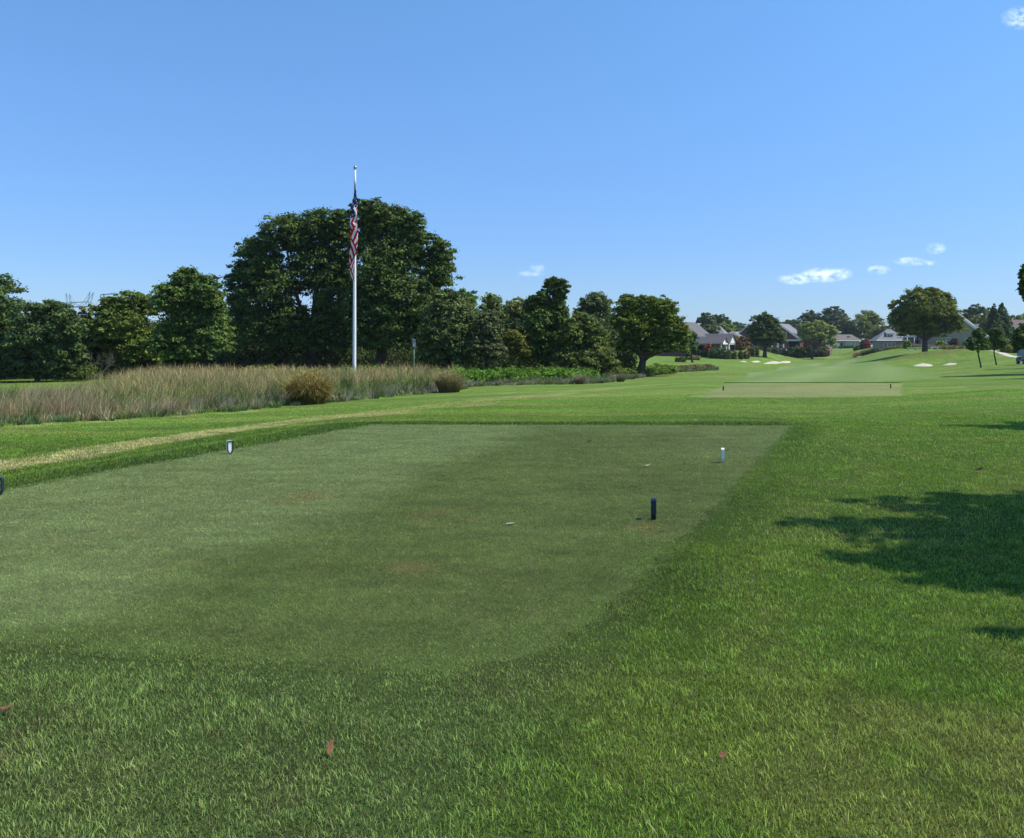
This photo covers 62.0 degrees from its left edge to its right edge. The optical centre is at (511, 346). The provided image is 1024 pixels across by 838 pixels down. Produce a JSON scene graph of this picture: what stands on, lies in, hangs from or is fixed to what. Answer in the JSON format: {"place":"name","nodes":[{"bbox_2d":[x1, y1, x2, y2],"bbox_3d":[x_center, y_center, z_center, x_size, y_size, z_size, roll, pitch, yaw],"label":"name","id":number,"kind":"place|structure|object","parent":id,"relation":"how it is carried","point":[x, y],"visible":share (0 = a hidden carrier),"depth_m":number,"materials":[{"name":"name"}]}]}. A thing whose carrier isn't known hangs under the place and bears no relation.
{"place":"outdoors","nodes":[
{"label":"outdoors","id":0,"kind":"place"},
{"bbox_2d":[275,368,344,404],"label":"ornamental grass","id":1,"kind":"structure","parent":0,"point":[312,389],"depth_m":36.28,"materials":[{"name":"plant"}]},
{"bbox_2d":[0,539,691,669],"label":"grass","id":2,"kind":"structure","parent":0,"point":[298,583],"depth_m":5.52,"materials":[{"name":"plant"}]},
{"bbox_2d":[0,363,718,426],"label":"meadow grass","id":3,"kind":"structure","parent":0,"point":[66,405],"depth_m":35.10,"materials":[{"name":"plant"}]},
{"bbox_2d":[0,459,763,540],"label":"grass","id":4,"kind":"structure","parent":0,"point":[363,486],"depth_m":9.03,"materials":[{"name":"plant"}]},
{"bbox_2d":[430,369,468,392],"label":"ornamental grass","id":5,"kind":"object","parent":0,"point":[447,383],"depth_m":46.87,"materials":[{"name":"plant"}]},
{"bbox_2d":[170,424,792,459],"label":"grass","id":6,"kind":"structure","parent":0,"point":[488,434],"depth_m":14.00,"materials":[{"name":"plant"}]},
{"bbox_2d":[0,347,1023,837],"bbox_3d":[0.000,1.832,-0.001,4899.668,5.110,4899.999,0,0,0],"label":"ground","id":7,"kind":"structure","parent":0,"point":[968,373],"depth_m":4.09,"materials":[{"name":"plant"}]},
{"bbox_2d":[0,378,21,412],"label":"reed clump","id":8,"kind":"object","parent":7,"relation":"on","point":[12,391],"visible":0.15,"depth_m":29.97,"materials":[{"name":"green plant"}]},
{"bbox_2d":[0,273,30,361],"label":"oak tree","id":9,"kind":"object","parent":7,"relation":"on","point":[7,303],"visible":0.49,"depth_m":75.95,"materials":[{"name":"green plant"}]},
{"bbox_2d":[0,298,91,381],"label":"spreading tree","id":10,"kind":"object","parent":7,"relation":"on","point":[54,330],"visible":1,"depth_m":69.99,"materials":[{"name":"green plant"}]},
{"bbox_2d":[0,359,98,380],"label":"undergrowth","id":11,"kind":"object","parent":7,"relation":"on","point":[79,372],"visible":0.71,"depth_m":70.58,"materials":[{"name":"green plant"}]},
{"bbox_2d":[66,292,95,311],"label":"power pylon","id":12,"kind":"object","parent":7,"relation":"on","point":[69,297],"visible":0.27,"depth_m":331.16,"materials":[{"name":"metal"}]},
{"bbox_2d":[70,304,106,377],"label":"tree","id":13,"kind":"object","parent":7,"relation":"on","point":[87,317],"visible":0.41,"depth_m":77.72,"materials":[{"name":"green plant"}]},
{"bbox_2d":[89,351,116,379],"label":"bare shrub","id":14,"kind":"object","parent":7,"relation":"on","point":[107,361],"visible":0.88,"depth_m":72.77,"materials":[{"name":"grey plant"}]},
{"bbox_2d":[87,290,163,375],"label":"leafy tree","id":15,"kind":"object","parent":7,"relation":"on","point":[119,325],"visible":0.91,"depth_m":75.66,"materials":[{"name":"green plant"}]},
{"bbox_2d":[144,265,237,369],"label":"maple tree","id":16,"kind":"object","parent":7,"relation":"on","point":[191,303],"visible":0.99,"depth_m":65.12,"materials":[{"name":"green plant"}]},
{"bbox_2d":[72,361,463,400],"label":"seed heads","id":17,"kind":"object","parent":7,"relation":"on","point":[211,369],"visible":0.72,"depth_m":45.61,"materials":[{"name":"plant"}]},
{"bbox_2d":[219,206,358,372],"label":"oak tree","id":18,"kind":"object","parent":7,"relation":"on","point":[325,277],"visible":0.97,"depth_m":77.75,"materials":[{"name":"green plant"}]},
{"bbox_2d":[213,363,418,373],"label":"undergrowth","id":19,"kind":"object","parent":7,"relation":"on","point":[270,367],"visible":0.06,"depth_m":68.37,"materials":[{"name":"green plant"}]},
{"bbox_2d":[16,311,627,366],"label":"woods","id":20,"kind":"object","parent":7,"relation":"on","point":[614,334],"visible":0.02,"depth_m":88.65,"materials":[{"name":"green plant"}]},
{"bbox_2d":[326,737,333,754],"bbox_3d":[-0.708,1.557,3.325,0.030,0.070,0.015,33,-41,-25],"label":"fallen leaf","id":21,"kind":"object","parent":7,"relation":"on","point":[330,745],"visible":1,"depth_m":3.32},
{"bbox_2d":[26,343,641,372],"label":"weeds","id":22,"kind":"object","parent":7,"relation":"on","point":[288,357],"visible":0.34,"depth_m":80.12,"materials":[{"name":"green plant"}]},
{"bbox_2d":[339,370,354,392],"bbox_3d":[-8.480,1.884,43.631,0.833,1.460,0.892,0,0,36],"label":"reed clump","id":23,"kind":"object","parent":7,"relation":"on","point":[344,381],"visible":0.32,"depth_m":43.50,"materials":[{"name":"green plant"}]},
{"bbox_2d":[353,166,356,370],"bbox_3d":[-11.473,-5.145,62.000,0.516,16.031,0.516,0,0,0],"label":"flagpole","id":24,"kind":"object","parent":7,"relation":"on","point":[354,317],"visible":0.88,"depth_m":61.90,"materials":[{"name":"metal"}]},
{"bbox_2d":[349,182,357,281],"bbox_3d":[-11.478,-8.588,61.674,0.674,7.856,0.470,0,0,0],"label":"flag","id":25,"kind":"object","parent":24,"relation":"attached to","point":[353,233],"visible":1,"depth_m":61.58,"materials":[{"name":"fabric"}]},
{"bbox_2d":[269,667,496,677],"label":"grass","id":26,"kind":"structure","parent":7,"relation":"on","point":[385,671],"depth_m":4.17,"materials":[{"name":"plant"}]},
{"bbox_2d":[0,425,788,670],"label":"tee","id":27,"kind":"object","parent":7,"relation":"on","point":[661,518],"visible":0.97,"depth_m":7.08,"materials":[{"name":"plant"}]},
{"bbox_2d":[0,477,3,494],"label":"tee marker","id":28,"kind":"object","parent":27,"relation":"on","point":[1,485],"visible":1,"depth_m":9.10,"materials":[{"name":"blue plastic"}]},
{"bbox_2d":[226,440,233,453],"bbox_3d":[-4.191,1.538,12.662,0.094,0.285,0.042,0,0,-30],"label":"tee marker","id":29,"kind":"object","parent":27,"relation":"on","point":[230,446],"visible":0.96,"depth_m":12.65,"materials":[{"name":"white paint"}]},
{"bbox_2d":[651,497,655,519],"bbox_3d":[1.308,1.538,7.865,0.042,0.285,0.094,0,0,14],"label":"tee marker","id":30,"kind":"object","parent":27,"relation":"on","point":[653,508],"visible":0.97,"depth_m":7.82,"materials":[{"name":"blue plastic"}]},
{"bbox_2d":[337,197,464,368],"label":"oak tree","id":31,"kind":"object","parent":7,"relation":"on","point":[388,308],"visible":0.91,"depth_m":73.58,"materials":[{"name":"green plant"}]},
{"bbox_2d":[410,286,477,369],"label":"ivy tree","id":32,"kind":"object","parent":7,"relation":"on","point":[445,335],"visible":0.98,"depth_m":68.89,"materials":[{"name":"green plant"}]},
{"bbox_2d":[457,287,480,320],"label":"leafy tree","id":33,"kind":"object","parent":7,"relation":"on","point":[464,294],"visible":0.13,"depth_m":95.28,"materials":[{"name":"green plant"}]},
{"bbox_2d":[465,309,508,369],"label":"tree","id":34,"kind":"object","parent":7,"relation":"on","point":[487,338],"visible":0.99,"depth_m":68.41,"materials":[{"name":"green plant"}]},
{"bbox_2d":[478,292,510,364],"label":"leafy tree","id":35,"kind":"object","parent":7,"relation":"on","point":[491,301],"visible":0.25,"depth_m":92.57,"materials":[{"name":"green plant"}]},
{"bbox_2d":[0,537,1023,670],"bbox_3d":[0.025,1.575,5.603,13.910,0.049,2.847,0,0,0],"label":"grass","id":36,"kind":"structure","parent":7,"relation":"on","point":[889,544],"depth_m":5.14,"materials":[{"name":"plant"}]},
{"bbox_2d":[501,297,528,333],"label":"thin tree","id":37,"kind":"object","parent":7,"relation":"on","point":[517,310],"visible":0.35,"depth_m":89.94,"materials":[{"name":"green plant"}]},
{"bbox_2d":[502,329,531,364],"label":"sumac bush","id":38,"kind":"object","parent":7,"relation":"on","point":[514,341],"visible":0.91,"depth_m":72.25,"materials":[{"name":"green plant"}]},
{"bbox_2d":[435,365,600,382],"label":"green weeds","id":39,"kind":"object","parent":7,"relation":"on","point":[495,374],"visible":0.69,"depth_m":64.31,"materials":[{"name":"green plant"}]},
{"bbox_2d":[517,276,571,367],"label":"vine covered tree","id":40,"kind":"object","parent":7,"relation":"on","point":[547,314],"visible":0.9,"depth_m":76.23,"materials":[{"name":"green plant"}]},
{"bbox_2d":[573,373,587,383],"bbox_3d":[4.828,2.204,60.183,1.350,0.955,1.297,0,0,42],"label":"dry tuft","id":41,"kind":"object","parent":7,"relation":"on","point":[580,379],"visible":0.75,"depth_m":59.97,"materials":[{"name":"brown plant"}]},
{"bbox_2d":[551,311,615,367],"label":"bushy tree","id":42,"kind":"object","parent":7,"relation":"on","point":[581,332],"visible":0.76,"depth_m":74.18,"materials":[{"name":"green plant"}]},
{"bbox_2d":[572,291,616,323],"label":"leafy tree","id":43,"kind":"object","parent":7,"relation":"on","point":[596,304],"visible":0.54,"depth_m":102.82,"materials":[{"name":"green plant"}]},
{"bbox_2d":[572,342,623,373],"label":"bushy tree","id":44,"kind":"object","parent":7,"relation":"on","point":[601,357],"visible":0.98,"depth_m":72.43,"materials":[{"name":"green plant"}]},
{"bbox_2d":[615,373,625,381],"bbox_3d":[8.268,2.346,64.837,1.175,0.723,1.148,0,0,0],"label":"dry tuft","id":45,"kind":"object","parent":7,"relation":"on","point":[620,378],"visible":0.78,"depth_m":64.62,"materials":[{"name":"green plant"}]},
{"bbox_2d":[611,363,678,374],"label":"green weeds","id":46,"kind":"object","parent":7,"relation":"on","point":[655,368],"visible":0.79,"depth_m":83.15,"materials":[{"name":"green plant"}]},
{"bbox_2d":[609,293,691,374],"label":"maple tree","id":47,"kind":"object","parent":7,"relation":"on","point":[653,326],"visible":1,"depth_m":79.13,"materials":[{"name":"green plant"}]},
{"bbox_2d":[674,357,686,361],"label":"shrub","id":48,"kind":"object","parent":7,"relation":"on","point":[680,359],"visible":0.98,"depth_m":149.60,"materials":[{"name":"green plant"}]},
{"bbox_2d":[687,331,698,362],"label":"tree","id":49,"kind":"object","parent":7,"relation":"on","point":[692,337],"visible":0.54,"depth_m":149.18,"materials":[{"name":"green plant"}]},
{"bbox_2d":[678,363,713,371],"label":"scrub","id":50,"kind":"object","parent":7,"relation":"on","point":[690,366],"visible":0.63,"depth_m":98.98,"materials":[{"name":"green plant"}]},
{"bbox_2d":[658,322,737,355],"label":"brick house","id":51,"kind":"structure","parent":7,"relation":"on","point":[705,337],"depth_m":197.62,"materials":[{"name":"grey brick"}]},
{"bbox_2d":[696,312,716,325],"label":"round tree","id":52,"kind":"object","parent":7,"relation":"on","point":[704,319],"visible":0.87,"depth_m":328.33,"materials":[{"name":"green plant"}]},
{"bbox_2d":[704,342,712,353],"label":"crape myrtle","id":53,"kind":"object","parent":7,"relation":"on","point":[707,346],"visible":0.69,"depth_m":191.67,"materials":[{"name":"red plant"}]},
{"bbox_2d":[701,324,720,333],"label":"round tree","id":54,"kind":"object","parent":7,"relation":"on","point":[710,329],"visible":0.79,"depth_m":230.95,"materials":[{"name":"green plant"}]},
{"bbox_2d":[708,347,730,358],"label":"hedge","id":55,"kind":"object","parent":7,"relation":"on","point":[716,353],"visible":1,"depth_m":186.53,"materials":[{"name":"green plant"}]},
{"bbox_2d":[713,314,725,326],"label":"round tree","id":56,"kind":"object","parent":7,"relation":"on","point":[719,319],"visible":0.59,"depth_m":332.80,"materials":[{"name":"green plant"}]},
{"bbox_2d":[719,321,737,332],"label":"round tree","id":57,"kind":"object","parent":7,"relation":"on","point":[730,327],"visible":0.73,"depth_m":288.64,"materials":[{"name":"green plant"}]},
{"bbox_2d":[716,325,746,350],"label":"brick house","id":58,"kind":"structure","parent":7,"relation":"on","point":[722,331],"depth_m":245.44,"materials":[{"name":"grey"}]},
{"bbox_2d":[732,321,746,332],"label":"round tree","id":59,"kind":"object","parent":7,"relation":"on","point":[740,326],"visible":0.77,"depth_m":428.57,"materials":[{"name":"green plant"}]},
{"bbox_2d":[730,335,753,353],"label":"copper tree","id":60,"kind":"object","parent":7,"relation":"on","point":[741,344],"visible":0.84,"depth_m":198.67,"materials":[{"name":"brown plant"}]},
{"bbox_2d":[727,323,758,347],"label":"brick house","id":61,"kind":"structure","parent":7,"relation":"on","point":[742,331],"depth_m":262.14,"materials":[{"name":"grey"}]},
{"bbox_2d":[743,350,749,358],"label":"shrub","id":62,"kind":"object","parent":7,"relation":"on","point":[746,355],"visible":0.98,"depth_m":191.61,"materials":[{"name":"green plant"}]},
{"bbox_2d":[745,311,786,357],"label":"maple tree","id":63,"kind":"object","parent":7,"relation":"on","point":[764,331],"visible":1,"depth_m":199.14,"materials":[{"name":"green plant"}]},
{"bbox_2d":[764,361,790,363],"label":"sand bunker","id":64,"kind":"object","parent":7,"relation":"on","point":[773,362],"visible":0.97,"depth_m":193.33},
{"bbox_2d":[779,348,789,356],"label":"shrub","id":65,"kind":"object","parent":7,"relation":"on","point":[783,352],"visible":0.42,"depth_m":235.46,"materials":[{"name":"green plant"}]},
{"bbox_2d":[777,319,798,325],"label":"round tree","id":66,"kind":"object","parent":7,"relation":"on","point":[789,322],"visible":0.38,"depth_m":439.58,"materials":[{"name":"green plant"}]},
{"bbox_2d":[785,346,801,357],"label":"hedge","id":67,"kind":"object","parent":7,"relation":"on","point":[794,354],"visible":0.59,"depth_m":238.73,"materials":[{"name":"green plant"}]},
{"bbox_2d":[759,324,831,354],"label":"brick house","id":68,"kind":"structure","parent":7,"relation":"on","point":[792,334],"depth_m":253.23,"materials":[{"name":"grey brick"}]},
{"bbox_2d":[792,320,803,329],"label":"round tree","id":69,"kind":"object","parent":7,"relation":"on","point":[797,322],"visible":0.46,"depth_m":419.26,"materials":[{"name":"green plant"}]},
{"bbox_2d":[699,383,902,396],"bbox_3d":[13.496,1.887,37.791,8.945,0.074,15.659,0,0,19],"label":"tee","id":70,"kind":"object","parent":7,"relation":"on","point":[801,389],"visible":0.98,"depth_m":36.30,"materials":[{"name":"plant"}]},
{"bbox_2d":[800,346,807,357],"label":"shrub","id":71,"kind":"object","parent":7,"relation":"on","point":[803,354],"visible":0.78,"depth_m":243.88,"materials":[{"name":"green plant"}]},
{"bbox_2d":[797,309,820,322],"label":"broad tree","id":72,"kind":"object","parent":7,"relation":"on","point":[810,316],"visible":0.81,"depth_m":383.04,"materials":[{"name":"green plant"}]},
{"bbox_2d":[806,345,811,357],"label":"shrub","id":73,"kind":"object","parent":7,"relation":"on","point":[809,350],"visible":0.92,"depth_m":241.52,"materials":[{"name":"green plant"}]},
{"bbox_2d":[796,320,840,358],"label":"willow tree","id":74,"kind":"object","parent":7,"relation":"on","point":[816,331],"visible":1,"depth_m":233.70,"materials":[{"name":"green plant"}]},
{"bbox_2d":[812,347,827,356],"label":"hedge","id":75,"kind":"object","parent":7,"relation":"on","point":[822,353],"visible":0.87,"depth_m":244.58,"materials":[{"name":"green plant"}]},
{"bbox_2d":[815,306,847,329],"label":"broad tree","id":76,"kind":"object","parent":7,"relation":"on","point":[830,316],"visible":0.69,"depth_m":377.48,"materials":[{"name":"green plant"}]},
{"bbox_2d":[734,359,941,381],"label":"fairway","id":77,"kind":"structure","parent":7,"relation":"on","point":[856,370],"depth_m":80.88,"materials":[{"name":"plant"}]},
{"bbox_2d":[832,334,860,348],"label":"house","id":78,"kind":"structure","parent":7,"relation":"on","point":[847,339],"depth_m":320.08,"materials":[{"name":"grey"}]},
{"bbox_2d":[836,316,860,337],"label":"round tree","id":79,"kind":"object","parent":7,"relation":"on","point":[845,324],"visible":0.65,"depth_m":348.73,"materials":[{"name":"green plant"}]},
{"bbox_2d":[859,338,871,348],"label":"crape myrtle","id":80,"kind":"object","parent":7,"relation":"on","point":[865,344],"visible":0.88,"depth_m":261.05,"materials":[{"name":"red plant"}]},
{"bbox_2d":[849,309,887,339],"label":"broad tree","id":81,"kind":"object","parent":7,"relation":"on","point":[870,319],"visible":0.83,"depth_m":342.95,"materials":[{"name":"green plant"}]},
{"bbox_2d":[864,323,888,343],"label":"broad tree","id":82,"kind":"object","parent":7,"relation":"on","point":[875,331],"visible":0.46,"depth_m":330.14,"materials":[{"name":"green plant"}]},
{"bbox_2d":[869,329,922,351],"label":"stucco house","id":83,"kind":"structure","parent":7,"relation":"on","point":[886,338],"depth_m":206.54,"materials":[{"name":"grey"}]},
{"bbox_2d":[903,340,911,348],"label":"shrub","id":84,"kind":"object","parent":7,"relation":"on","point":[906,343],"visible":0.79,"depth_m":189.57,"materials":[{"name":"green plant"}]},
{"bbox_2d":[852,343,999,356],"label":"heather","id":85,"kind":"object","parent":7,"relation":"on","point":[863,352],"visible":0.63,"depth_m":195.62,"materials":[{"name":"green plant"}]},
{"bbox_2d":[886,285,970,351],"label":"oak tree","id":86,"kind":"object","parent":7,"relation":"on","point":[930,315],"visible":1,"depth_m":148.72,"materials":[{"name":"green plant"}]},
{"bbox_2d":[948,338,959,345],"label":"shrub","id":87,"kind":"object","parent":7,"relation":"on","point":[953,341],"visible":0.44,"depth_m":191.48,"materials":[{"name":"green plant"}]},
{"bbox_2d":[919,314,989,345],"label":"stucco house","id":88,"kind":"structure","parent":7,"relation":"on","point":[962,336],"depth_m":197.49,"materials":[{"name":"grey"}]},
{"bbox_2d":[960,303,988,321],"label":"broad tree","id":89,"kind":"object","parent":7,"relation":"on","point":[972,311],"visible":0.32,"depth_m":288.75,"materials":[{"name":"green plant"}]},
{"bbox_2d":[961,327,991,367],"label":"sapling","id":90,"kind":"object","parent":7,"relation":"on","point":[978,340],"visible":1,"depth_m":79.79,"materials":[{"name":"green plant"}]},
{"bbox_2d":[968,314,987,331],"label":"broad tree","id":91,"kind":"object","parent":7,"relation":"on","point":[975,320],"visible":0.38,"depth_m":259.35,"materials":[{"name":"green plant"}]},
{"bbox_2d":[984,303,1009,344],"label":"conifer tree","id":92,"kind":"object","parent":7,"relation":"on","point":[992,321],"visible":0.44,"depth_m":204.56,"materials":[{"name":"green plant"}]},
{"bbox_2d":[987,327,1009,364],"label":"sapling","id":93,"kind":"object","parent":7,"relation":"on","point":[997,339],"visible":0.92,"depth_m":87.46,"materials":[{"name":"green plant"}]},
{"bbox_2d":[995,302,1012,343],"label":"conifer tree","id":94,"kind":"object","parent":7,"relation":"on","point":[1006,322],"visible":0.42,"depth_m":206.89,"materials":[{"name":"green plant"}]},
{"bbox_2d":[999,344,1012,352],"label":"shrub","id":95,"kind":"object","parent":7,"relation":"on","point":[1008,349],"visible":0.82,"depth_m":124.48,"materials":[{"name":"green plant"}]},
{"bbox_2d":[1008,323,1023,350],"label":"maple tree","id":96,"kind":"object","parent":7,"relation":"on","point":[1017,342],"visible":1,"depth_m":69.82,"materials":[{"name":"green plant"}]},
{"bbox_2d":[1009,313,1023,319],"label":"broad tree","id":97,"kind":"object","parent":7,"relation":"on","point":[1019,317],"visible":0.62,"depth_m":389.07,"materials":[{"name":"green plant"}]},
{"bbox_2d":[1010,320,1023,327],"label":"house","id":98,"kind":"structure","parent":7,"relation":"on","point":[1016,323],"depth_m":293.25,"materials":[{"name":"grey"}]},
{"bbox_2d":[1015,264,1023,301],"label":"tall tree","id":99,"kind":"object","parent":7,"relation":"on","point":[1020,288],"visible":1,"depth_m":54.96,"materials":[{"name":"green plant"}]},
{"bbox_2d":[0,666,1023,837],"bbox_3d":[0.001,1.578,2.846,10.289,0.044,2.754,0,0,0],"label":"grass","id":100,"kind":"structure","parent":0,"point":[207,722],"depth_m":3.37,"materials":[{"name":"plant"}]},
{"bbox_2d":[0,458,1023,540],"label":"grass","id":101,"kind":"structure","parent":0,"point":[881,475],"depth_m":9.01,"materials":[{"name":"plant"}]},
{"bbox_2d":[0,415,1023,487],"bbox_3d":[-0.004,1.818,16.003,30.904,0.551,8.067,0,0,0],"label":"grass","id":102,"kind":"structure","parent":0,"point":[255,431],"depth_m":15.81,"materials":[{"name":"plant"}]},
{"bbox_2d":[0,389,1023,434],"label":"grass","id":103,"kind":"structure","parent":0,"point":[419,416],"depth_m":25.41,"materials":[{"name":"plant"}]},
{"bbox_2d":[0,0,1023,346],"label":"sky","id":104,"kind":"structure","parent":0,"point":[740,160],"materials":[{"name":"blue"}]},
{"bbox_2d":[777,354,845,358],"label":"putting green","id":105,"kind":"object","parent":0,"point":[819,357],"visible":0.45,"depth_m":239.35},
{"bbox_2d":[724,382,900,382],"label":"grass","id":106,"kind":"structure","parent":0,"point":[814,382],"depth_m":44.32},
{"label":"cart path","id":107,"kind":"structure","parent":0,"visible":0},
{"bbox_2d":[1016,349,1023,363],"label":"golf cart","id":108,"kind":"object","parent":107,"relation":"on","point":[1020,352],"visible":0.94,"depth_m":83.77,"materials":[{"name":"blue paint"}]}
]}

